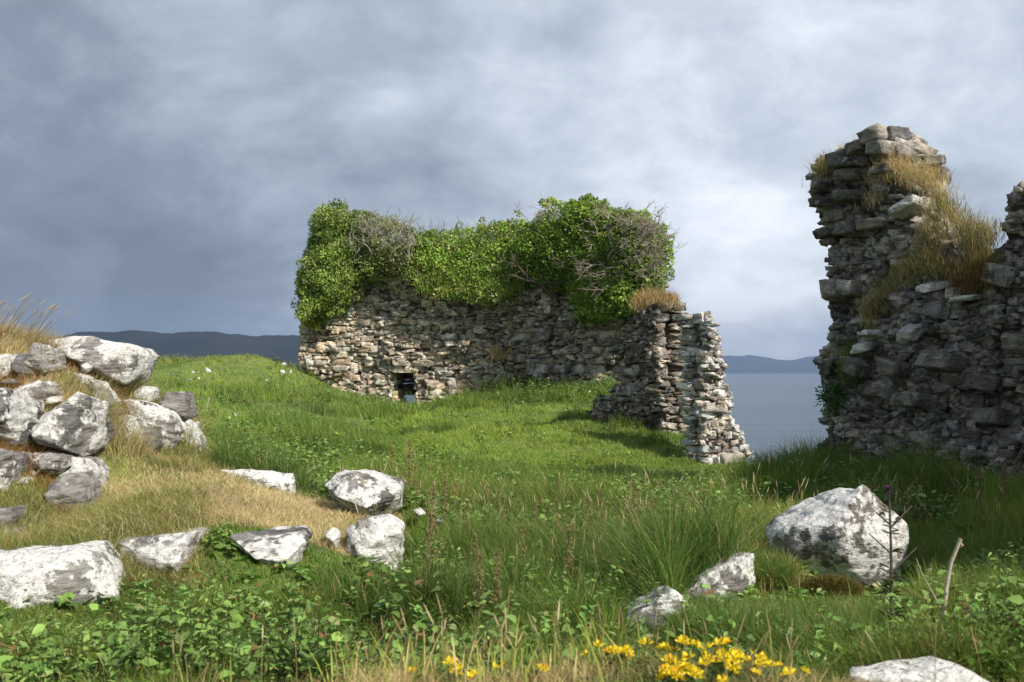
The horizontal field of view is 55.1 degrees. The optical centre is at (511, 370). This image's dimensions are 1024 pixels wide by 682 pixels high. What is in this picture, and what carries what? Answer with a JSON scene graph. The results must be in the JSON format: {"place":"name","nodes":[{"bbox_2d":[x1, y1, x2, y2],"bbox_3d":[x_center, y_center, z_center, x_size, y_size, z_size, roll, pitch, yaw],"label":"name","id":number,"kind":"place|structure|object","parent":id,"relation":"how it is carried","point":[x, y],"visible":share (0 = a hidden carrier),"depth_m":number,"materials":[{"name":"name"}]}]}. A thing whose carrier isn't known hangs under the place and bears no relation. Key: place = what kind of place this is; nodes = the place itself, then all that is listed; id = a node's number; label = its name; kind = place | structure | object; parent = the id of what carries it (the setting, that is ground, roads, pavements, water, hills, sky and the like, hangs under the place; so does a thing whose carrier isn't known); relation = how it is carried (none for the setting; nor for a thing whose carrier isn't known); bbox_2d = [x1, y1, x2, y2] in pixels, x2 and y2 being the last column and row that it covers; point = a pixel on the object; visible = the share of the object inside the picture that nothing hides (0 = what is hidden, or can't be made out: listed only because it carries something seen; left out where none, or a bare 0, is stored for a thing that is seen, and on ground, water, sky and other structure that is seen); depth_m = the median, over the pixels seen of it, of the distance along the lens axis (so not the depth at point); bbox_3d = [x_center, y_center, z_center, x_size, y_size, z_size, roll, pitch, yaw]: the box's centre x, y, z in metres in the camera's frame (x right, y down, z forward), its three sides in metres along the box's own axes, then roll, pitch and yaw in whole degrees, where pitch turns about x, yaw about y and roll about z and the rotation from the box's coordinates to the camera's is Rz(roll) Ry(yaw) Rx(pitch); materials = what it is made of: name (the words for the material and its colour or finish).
{"place":"outdoors","nodes":[
{"label":"outdoors","id":0,"kind":"place"},
{"bbox_2d":[0,314,410,592],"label":"dry grass","id":1,"kind":"structure","parent":0,"point":[123,512],"depth_m":5.79,"materials":[{"name":"plant"}]},
{"bbox_2d":[53,330,409,379],"bbox_3d":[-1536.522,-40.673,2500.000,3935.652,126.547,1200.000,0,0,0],"label":"hills","id":2,"kind":"structure","parent":0,"point":[204,343],"depth_m":2379.17,"materials":[{"name":"blue"}]},
{"bbox_2d":[0,349,1023,681],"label":"ground","id":3,"kind":"structure","parent":0,"point":[216,369],"depth_m":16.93,"materials":[{"name":"plant"}]},
{"bbox_2d":[0,354,16,377],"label":"boulder","id":4,"kind":"object","parent":3,"relation":"on","point":[4,358],"visible":0.38,"depth_m":6.48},
{"bbox_2d":[0,505,25,528],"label":"boulder","id":5,"kind":"object","parent":3,"relation":"on","point":[12,514],"visible":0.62,"depth_m":5.27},
{"bbox_2d":[0,448,32,491],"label":"boulder","id":6,"kind":"object","parent":3,"relation":"on","point":[10,461],"visible":0.5,"depth_m":5.71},
{"bbox_2d":[0,388,45,445],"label":"boulder","id":7,"kind":"object","parent":3,"relation":"on","point":[18,409],"visible":0.73,"depth_m":6.01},
{"bbox_2d":[11,353,37,378],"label":"boulder","id":8,"kind":"object","parent":3,"relation":"on","point":[19,357],"visible":0.46,"depth_m":6.54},
{"bbox_2d":[9,422,40,449],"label":"boulder","id":9,"kind":"object","parent":3,"relation":"on","point":[27,436],"visible":0.28,"depth_m":6.07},
{"bbox_2d":[14,379,62,402],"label":"boulder","id":10,"kind":"object","parent":3,"relation":"on","point":[32,390],"visible":0.46,"depth_m":6.38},
{"bbox_2d":[24,343,66,374],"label":"boulder","id":11,"kind":"object","parent":3,"relation":"on","point":[42,357],"visible":0.9,"depth_m":6.70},
{"bbox_2d":[31,451,75,473],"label":"boulder","id":12,"kind":"object","parent":3,"relation":"on","point":[50,462],"visible":0.76,"depth_m":5.96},
{"bbox_2d":[45,396,62,404],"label":"rubble stone","id":13,"kind":"object","parent":3,"relation":"on","point":[56,401],"visible":0.94,"depth_m":6.49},
{"bbox_2d":[0,540,126,608],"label":"boulder","id":14,"kind":"object","parent":3,"relation":"on","point":[82,571],"visible":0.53,"depth_m":4.36,"materials":[{"name":"stone"}]},
{"bbox_2d":[42,471,103,509],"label":"boulder","id":15,"kind":"object","parent":3,"relation":"on","point":[79,487],"visible":0.54,"depth_m":5.81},
{"bbox_2d":[73,372,93,389],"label":"boulder","id":16,"kind":"object","parent":3,"relation":"on","point":[83,377],"visible":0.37,"depth_m":7.15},
{"bbox_2d":[80,363,91,371],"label":"boulder","id":17,"kind":"object","parent":16,"relation":"on","point":[86,366],"visible":0.98,"depth_m":7.24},
{"bbox_2d":[58,456,109,485],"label":"boulder","id":18,"kind":"object","parent":3,"relation":"on","point":[98,467],"visible":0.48,"depth_m":6.19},
{"bbox_2d":[31,391,114,456],"bbox_3d":[-2.867,0.342,6.344,0.372,0.418,0.840,0,0,0],"label":"boulder","id":19,"kind":"object","parent":18,"relation":"on","point":[76,422],"visible":0.97,"depth_m":6.20,"materials":[{"name":"stone"}]},
{"bbox_2d":[45,336,159,384],"bbox_3d":[-3.242,-0.082,7.819,0.718,0.380,0.950,0,0,0],"label":"boulder","id":20,"kind":"object","parent":3,"relation":"on","point":[118,358],"visible":0.94,"depth_m":7.50,"materials":[{"name":"stone"}]},
{"bbox_2d":[88,378,119,405],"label":"boulder","id":21,"kind":"object","parent":3,"relation":"on","point":[100,383],"visible":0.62,"depth_m":7.10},
{"bbox_2d":[119,415,146,445],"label":"boulder","id":22,"kind":"object","parent":3,"relation":"on","point":[139,420],"visible":0.27,"depth_m":7.09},
{"bbox_2d":[132,386,159,400],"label":"boulder","id":23,"kind":"object","parent":3,"relation":"on","point":[150,389],"visible":0.78,"depth_m":7.97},
{"bbox_2d":[141,425,162,451],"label":"boulder","id":24,"kind":"object","parent":3,"relation":"on","point":[158,437],"visible":0.5,"depth_m":7.25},
{"bbox_2d":[123,398,186,448],"bbox_3d":[-2.806,0.442,7.699,0.421,0.465,0.442,0,0,0],"label":"boulder","id":25,"kind":"object","parent":3,"relation":"on","point":[178,427],"visible":0.56,"depth_m":7.58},
{"bbox_2d":[118,527,208,575],"bbox_3d":[-1.742,0.972,4.950,0.392,0.362,0.582,0,0,0],"label":"boulder","id":26,"kind":"object","parent":3,"relation":"on","point":[171,549],"visible":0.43,"depth_m":4.75,"materials":[{"name":"stone"}]},
{"bbox_2d":[183,419,207,452],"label":"boulder","id":27,"kind":"object","parent":3,"relation":"on","point":[191,423],"visible":0.52,"depth_m":8.13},
{"bbox_2d":[158,391,197,420],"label":"boulder","id":28,"kind":"object","parent":27,"relation":"on","point":[180,402],"visible":0.84,"depth_m":7.99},
{"bbox_2d":[220,469,295,494],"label":"boulder","id":29,"kind":"object","parent":3,"relation":"on","point":[285,480],"visible":0.56,"depth_m":7.15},
{"bbox_2d":[229,526,312,566],"bbox_3d":[-1.228,0.962,5.035,0.382,0.308,0.501,0,0,0],"label":"boulder","id":30,"kind":"object","parent":3,"relation":"on","point":[274,545],"visible":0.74,"depth_m":4.90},
{"bbox_2d":[324,527,340,548],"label":"boulder","id":31,"kind":"object","parent":3,"relation":"on","point":[332,536],"visible":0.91,"depth_m":5.33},
{"bbox_2d":[325,469,404,517],"bbox_3d":[-0.961,0.849,6.465,0.507,0.391,0.724,0,0,0],"label":"boulder","id":32,"kind":"object","parent":3,"relation":"on","point":[346,489],"visible":0.86,"depth_m":6.27,"materials":[{"name":"stone"}]},
{"bbox_2d":[344,514,404,564],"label":"boulder","id":33,"kind":"object","parent":3,"relation":"on","point":[386,531],"visible":0.73,"depth_m":5.38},
{"bbox_2d":[401,439,422,511],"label":"dock plant","id":34,"kind":"object","parent":3,"relation":"on","point":[408,498],"visible":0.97,"depth_m":6.89,"materials":[{"name":"brown plant"}]},
{"bbox_2d":[406,511,442,594],"bbox_3d":[-0.405,1.014,4.981,0.258,0.606,0.152,0,0,-35],"label":"dock plant","id":35,"kind":"object","parent":3,"relation":"on","point":[429,541],"visible":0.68,"depth_m":5.00,"materials":[{"name":"brown plant"}]},
{"bbox_2d":[420,482,441,542],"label":"dock plant","id":36,"kind":"object","parent":3,"relation":"on","point":[431,496],"visible":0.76,"depth_m":6.20,"materials":[{"name":"brown plant"}]},
{"bbox_2d":[434,474,450,536],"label":"dock plant","id":37,"kind":"object","parent":3,"relation":"on","point":[444,489],"visible":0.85,"depth_m":6.61,"materials":[{"name":"brown plant"}]},
{"bbox_2d":[439,656,460,681],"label":"yellow flower","id":38,"kind":"object","parent":3,"relation":"on","point":[442,670],"visible":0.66,"depth_m":2.58,"materials":[{"name":"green plant"}]},
{"bbox_2d":[447,663,467,681],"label":"yellow flower","id":39,"kind":"object","parent":3,"relation":"on","point":[458,668],"visible":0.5,"depth_m":2.58,"materials":[{"name":"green plant"}]},
{"bbox_2d":[455,491,473,537],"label":"dock plant","id":40,"kind":"object","parent":3,"relation":"on","point":[464,500],"visible":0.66,"depth_m":6.41,"materials":[{"name":"brown plant"}]},
{"bbox_2d":[75,601,855,681],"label":"broad grass","id":41,"kind":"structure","parent":3,"relation":"on","point":[512,664],"depth_m":2.62,"materials":[{"name":"plant"}]},
{"bbox_2d":[466,669,482,681],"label":"yellow flower","id":42,"kind":"object","parent":3,"relation":"on","point":[471,673],"visible":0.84,"depth_m":2.53,"materials":[{"name":"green plant"}]},
{"bbox_2d":[470,533,479,588],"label":"dock plant","id":43,"kind":"object","parent":3,"relation":"on","point":[475,548],"visible":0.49,"depth_m":5.20,"materials":[{"name":"brown plant"}]},
{"bbox_2d":[467,552,495,630],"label":"dock plant","id":44,"kind":"object","parent":3,"relation":"on","point":[478,606],"visible":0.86,"depth_m":4.59,"materials":[{"name":"brown plant"}]},
{"bbox_2d":[297,231,668,403],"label":"ruined wall","id":45,"kind":"structure","parent":3,"relation":"on","point":[391,336],"depth_m":29.66,"materials":[{"name":"stone"}]},
{"bbox_2d":[291,316,321,330],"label":"grass tuft","id":46,"kind":"object","parent":45,"relation":"on","point":[313,325],"visible":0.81,"depth_m":29.69,"materials":[{"name":"plant"}]},
{"bbox_2d":[290,197,388,326],"bbox_3d":[-5.176,-3.307,29.528,3.054,3.974,2.361,0,0,0],"label":"ivy bush","id":47,"kind":"object","parent":45,"relation":"on","point":[328,273],"visible":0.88,"depth_m":29.11,"materials":[{"name":"green plant"}]},
{"bbox_2d":[343,204,422,278],"bbox_3d":[-3.815,-3.800,29.176,2.595,2.108,2.442,0,0,0],"label":"dry shrub","id":48,"kind":"object","parent":45,"relation":"on","point":[387,228],"visible":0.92,"depth_m":28.88,"materials":[{"name":"grey plant"}]},
{"bbox_2d":[397,210,528,307],"bbox_3d":[-1.360,-3.277,28.925,4.088,2.881,2.491,0,0,0],"label":"ivy mat","id":49,"kind":"object","parent":45,"relation":"on","point":[484,244],"visible":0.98,"depth_m":28.59,"materials":[{"name":"green plant"}]},
{"bbox_2d":[485,342,516,361],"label":"grass tuft","id":50,"kind":"object","parent":45,"relation":"attached to","point":[495,352],"visible":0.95,"depth_m":29.14,"materials":[{"name":"plant"}]},
{"bbox_2d":[496,190,687,326],"bbox_3d":[1.956,-3.128,26.982,7.054,3.872,3.032,0,0,40],"label":"ivy","id":51,"kind":"object","parent":45,"relation":"on","point":[618,260],"visible":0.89,"depth_m":26.05,"materials":[{"name":"green plant"}]},
{"bbox_2d":[489,550,502,617],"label":"dock plant","id":52,"kind":"object","parent":3,"relation":"on","point":[495,578],"visible":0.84,"depth_m":4.79,"materials":[{"name":"brown plant"}]},
{"bbox_2d":[491,659,513,681],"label":"yellow flower","id":53,"kind":"object","parent":3,"relation":"on","point":[495,666],"visible":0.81,"depth_m":2.50,"materials":[{"name":"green plant"}]},
{"bbox_2d":[0,503,1023,681],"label":"nettle undergrowth","id":54,"kind":"object","parent":3,"relation":"on","point":[195,645],"visible":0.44,"depth_m":3.50,"materials":[{"name":"green plant"}]},
{"bbox_2d":[0,293,1023,681],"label":"seed grass","id":55,"kind":"structure","parent":3,"relation":"on","point":[52,307],"depth_m":6.25,"materials":[{"name":"plant"}]},
{"bbox_2d":[519,524,526,566],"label":"dock plant","id":56,"kind":"object","parent":3,"relation":"on","point":[522,536],"visible":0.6,"depth_m":5.59,"materials":[{"name":"brown plant"}]},
{"bbox_2d":[532,663,548,681],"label":"yellow flower","id":57,"kind":"object","parent":3,"relation":"on","point":[544,668],"visible":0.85,"depth_m":2.49,"materials":[{"name":"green plant"}]},
{"bbox_2d":[83,643,1023,681],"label":"mound grass","id":58,"kind":"structure","parent":3,"relation":"on","point":[585,669],"depth_m":2.48,"materials":[{"name":"plant"}]},
{"bbox_2d":[556,523,573,587],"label":"dock plant","id":59,"kind":"object","parent":3,"relation":"on","point":[568,541],"visible":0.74,"depth_m":5.41,"materials":[{"name":"brown plant"}]},
{"bbox_2d":[167,349,1020,546],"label":"field weeds","id":60,"kind":"object","parent":3,"relation":"on","point":[928,503],"visible":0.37,"depth_m":10.17,"materials":[{"name":"green plant"}]},
{"bbox_2d":[592,639,608,665],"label":"yellow flower","id":61,"kind":"object","parent":3,"relation":"on","point":[598,643],"visible":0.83,"depth_m":2.59,"materials":[{"name":"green plant"}]},
{"bbox_2d":[598,486,606,533],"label":"dock plant","id":62,"kind":"object","parent":3,"relation":"on","point":[601,495],"visible":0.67,"depth_m":7.21,"materials":[{"name":"brown plant"}]},
{"bbox_2d":[600,645,617,672],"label":"yellow flower","id":63,"kind":"object","parent":3,"relation":"on","point":[609,651],"visible":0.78,"depth_m":2.57,"materials":[{"name":"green plant"}]},
{"bbox_2d":[611,644,633,669],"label":"yellow flower","id":64,"kind":"object","parent":3,"relation":"on","point":[625,651],"visible":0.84,"depth_m":2.53,"materials":[{"name":"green plant"}]},
{"bbox_2d":[621,479,644,533],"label":"dock plant","id":65,"kind":"object","parent":3,"relation":"on","point":[635,494],"visible":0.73,"depth_m":7.11,"materials":[{"name":"brown plant"}]},
{"bbox_2d":[581,300,688,434],"bbox_3d":[2.312,0.036,18.929,0.950,2.718,2.838,0,0,-36],"label":"ruined stump","id":66,"kind":"object","parent":3,"relation":"on","point":[645,389],"visible":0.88,"depth_m":18.15,"materials":[{"name":"stone"}]},
{"bbox_2d":[626,283,688,313],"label":"grass tuft","id":67,"kind":"object","parent":66,"relation":"on","point":[655,297],"visible":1,"depth_m":17.90,"materials":[{"name":"plant"}]},
{"bbox_2d":[636,637,655,670],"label":"yellow flower","id":68,"kind":"object","parent":3,"relation":"on","point":[643,641],"visible":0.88,"depth_m":2.55,"materials":[{"name":"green plant"}]},
{"bbox_2d":[624,585,686,633],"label":"boulder","id":69,"kind":"object","parent":3,"relation":"on","point":[670,591],"visible":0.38,"depth_m":4.62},
{"bbox_2d":[653,642,672,665],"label":"yellow flower","id":70,"kind":"object","parent":3,"relation":"on","point":[661,647],"visible":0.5,"depth_m":2.54,"materials":[{"name":"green plant"}]},
{"bbox_2d":[655,663,677,681],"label":"yellow flower","id":71,"kind":"object","parent":3,"relation":"on","point":[666,665],"visible":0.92,"depth_m":2.31,"materials":[{"name":"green plant"}]},
{"bbox_2d":[657,653,678,680],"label":"yellow flower","id":72,"kind":"object","parent":3,"relation":"on","point":[673,660],"visible":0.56,"depth_m":2.39,"materials":[{"name":"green plant"}]},
{"bbox_2d":[662,666,686,681],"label":"yellow flower","id":73,"kind":"object","parent":3,"relation":"on","point":[679,674],"visible":0.98,"depth_m":2.30,"materials":[{"name":"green plant"}]},
{"bbox_2d":[672,660,689,681],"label":"yellow flower","id":74,"kind":"object","parent":3,"relation":"on","point":[680,663],"visible":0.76,"depth_m":2.35,"materials":[{"name":"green plant"}]},
{"bbox_2d":[671,634,692,664],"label":"yellow flower","id":75,"kind":"object","parent":3,"relation":"on","point":[681,640],"visible":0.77,"depth_m":2.50,"materials":[{"name":"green plant"}]},
{"bbox_2d":[681,651,704,679],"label":"yellow flower","id":76,"kind":"object","parent":3,"relation":"on","point":[684,655],"visible":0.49,"depth_m":2.36,"materials":[{"name":"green plant"}]},
{"bbox_2d":[685,666,704,681],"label":"yellow flower","id":77,"kind":"object","parent":3,"relation":"on","point":[694,674],"visible":0.98,"depth_m":2.28,"materials":[{"name":"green plant"}]},
{"bbox_2d":[695,642,717,667],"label":"yellow flower","id":78,"kind":"object","parent":3,"relation":"on","point":[703,649],"visible":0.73,"depth_m":2.46,"materials":[{"name":"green plant"}]},
{"bbox_2d":[697,657,718,681],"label":"yellow flower","id":79,"kind":"object","parent":3,"relation":"on","point":[702,661],"visible":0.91,"depth_m":2.33,"materials":[{"name":"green plant"}]},
{"bbox_2d":[675,311,753,465],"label":"ruined pillar","id":80,"kind":"structure","parent":3,"relation":"on","point":[705,403],"depth_m":15.99,"materials":[{"name":"stone"}]},
{"bbox_2d":[682,552,755,601],"bbox_3d":[1.107,1.173,5.367,0.414,0.383,0.459,0,0,0],"label":"boulder","id":81,"kind":"object","parent":3,"relation":"on","point":[744,575],"visible":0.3,"depth_m":5.21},
{"bbox_2d":[714,651,732,668],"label":"yellow flower","id":82,"kind":"object","parent":3,"relation":"on","point":[725,653],"visible":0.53,"depth_m":2.42,"materials":[{"name":"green plant"}]},
{"bbox_2d":[718,658,742,681],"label":"yellow flower","id":83,"kind":"object","parent":3,"relation":"on","point":[732,667],"visible":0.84,"depth_m":2.35,"materials":[{"name":"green plant"}]},
{"bbox_2d":[723,649,748,681],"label":"yellow flower","id":84,"kind":"object","parent":3,"relation":"on","point":[740,655],"visible":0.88,"depth_m":2.37,"materials":[{"name":"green plant"}]},
{"bbox_2d":[748,654,768,680],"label":"yellow flower","id":85,"kind":"object","parent":3,"relation":"on","point":[763,656],"visible":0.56,"depth_m":2.48,"materials":[{"name":"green plant"}]},
{"bbox_2d":[744,530,778,556],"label":"grass tuft","id":86,"kind":"object","parent":3,"relation":"on","point":[765,543],"visible":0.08,"depth_m":6.07,"materials":[{"name":"plant"}]},
{"bbox_2d":[750,548,815,593],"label":"grass tuft","id":87,"kind":"object","parent":3,"relation":"on","point":[764,584],"visible":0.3,"depth_m":5.35,"materials":[{"name":"plant"}]},
{"bbox_2d":[780,666,800,681],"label":"yellow flower","id":88,"kind":"object","parent":3,"relation":"on","point":[786,670],"visible":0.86,"depth_m":2.40,"materials":[{"name":"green plant"}]},
{"bbox_2d":[798,572,867,600],"bbox_3d":[1.727,1.195,5.308,0.488,0.202,0.318,0,0,0],"label":"moss cushion","id":89,"kind":"object","parent":3,"relation":"on","point":[834,582],"visible":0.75,"depth_m":5.29,"materials":[{"name":"plant"}]},
{"bbox_2d":[765,485,908,591],"bbox_3d":[1.954,1.059,5.965,0.791,0.784,0.809,0,0,0],"label":"boulder","id":90,"kind":"object","parent":3,"relation":"on","point":[852,548],"visible":0.76,"depth_m":5.69,"materials":[{"name":"stone"}]},
{"bbox_2d":[868,486,916,644],"bbox_3d":[1.401,0.786,3.605,0.183,0.735,0.130,0,0,0],"label":"thistle","id":91,"kind":"object","parent":3,"relation":"on","point":[891,551],"visible":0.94,"depth_m":3.60,"materials":[{"name":"green plant"}]},
{"bbox_2d":[802,123,1023,484],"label":"ruined tower","id":92,"kind":"structure","parent":3,"relation":"on","point":[955,363],"depth_m":9.76,"materials":[{"name":"stone"}]},
{"bbox_2d":[808,145,840,185],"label":"grass tuft","id":93,"kind":"object","parent":92,"relation":"on","point":[819,166],"visible":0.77,"depth_m":10.55,"materials":[{"name":"plant"}]},
{"bbox_2d":[814,381,851,415],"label":"fern","id":94,"kind":"object","parent":92,"relation":"attached to","point":[832,403],"visible":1,"depth_m":10.34,"materials":[{"name":"green plant"}]},
{"bbox_2d":[825,335,869,397],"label":"grass tuft","id":95,"kind":"object","parent":92,"relation":"on","point":[846,353],"visible":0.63,"depth_m":10.23,"materials":[{"name":"plant"}]},
{"bbox_2d":[854,184,896,214],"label":"grass tuft","id":96,"kind":"object","parent":92,"relation":"on","point":[872,198],"visible":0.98,"depth_m":10.01,"materials":[{"name":"plant"}]},
{"bbox_2d":[857,145,964,196],"bbox_3d":[3.900,-1.966,9.656,0.616,0.680,1.139,0,0,-41],"label":"grass tuft","id":97,"kind":"object","parent":92,"relation":"on","point":[905,171],"visible":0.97,"depth_m":9.64,"materials":[{"name":"plant"}]},
{"bbox_2d":[846,182,1017,330],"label":"grass slope","id":98,"kind":"structure","parent":92,"relation":"on","point":[974,236],"depth_m":9.41,"materials":[{"name":"plant"}]},
{"bbox_2d":[935,247,1014,304],"bbox_3d":[4.228,-0.896,9.013,0.852,0.604,0.797,0,0,20],"label":"grass tuft","id":99,"kind":"object","parent":92,"relation":"on","point":[957,284],"visible":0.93,"depth_m":9.12,"materials":[{"name":"plant"}]},
{"bbox_2d":[849,656,988,681],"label":"boulder","id":100,"kind":"object","parent":3,"relation":"on","point":[940,670],"visible":0.91,"depth_m":2.91,"materials":[{"name":"stone"}]},
{"bbox_2d":[916,538,963,631],"bbox_3d":[1.636,0.914,3.750,0.178,0.554,0.055,0,0,0],"label":"dead stalk","id":101,"kind":"object","parent":3,"relation":"on","point":[950,565],"visible":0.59,"depth_m":3.74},
{"bbox_2d":[970,474,995,531],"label":"dock plant","id":102,"kind":"object","parent":3,"relation":"on","point":[979,498],"visible":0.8,"depth_m":7.01,"materials":[{"name":"brown plant"}]},
{"bbox_2d":[994,461,1012,511],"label":"dock plant","id":103,"kind":"object","parent":3,"relation":"on","point":[1004,477],"visible":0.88,"depth_m":7.41,"materials":[{"name":"brown plant"}]},
{"bbox_2d":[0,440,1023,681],"bbox_3d":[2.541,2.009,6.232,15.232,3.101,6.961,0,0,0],"label":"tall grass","id":104,"kind":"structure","parent":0,"point":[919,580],"depth_m":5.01,"materials":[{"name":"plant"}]},
{"bbox_2d":[0,0,1023,359],"label":"sky","id":105,"kind":"structure","parent":0,"point":[165,165],"materials":[{"name":"grey"}]},
{"bbox_2d":[403,373,828,461],"bbox_3d":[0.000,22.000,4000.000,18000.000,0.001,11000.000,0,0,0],"label":"sea","id":106,"kind":"structure","parent":0,"point":[770,409],"depth_m":573.68,"materials":[{"name":"liquid"}]},
{"bbox_2d":[684,355,819,372],"bbox_3d":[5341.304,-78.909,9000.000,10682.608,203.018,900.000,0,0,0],"label":"hills","id":107,"kind":"structure","parent":0,"point":[748,364],"depth_m":8795.68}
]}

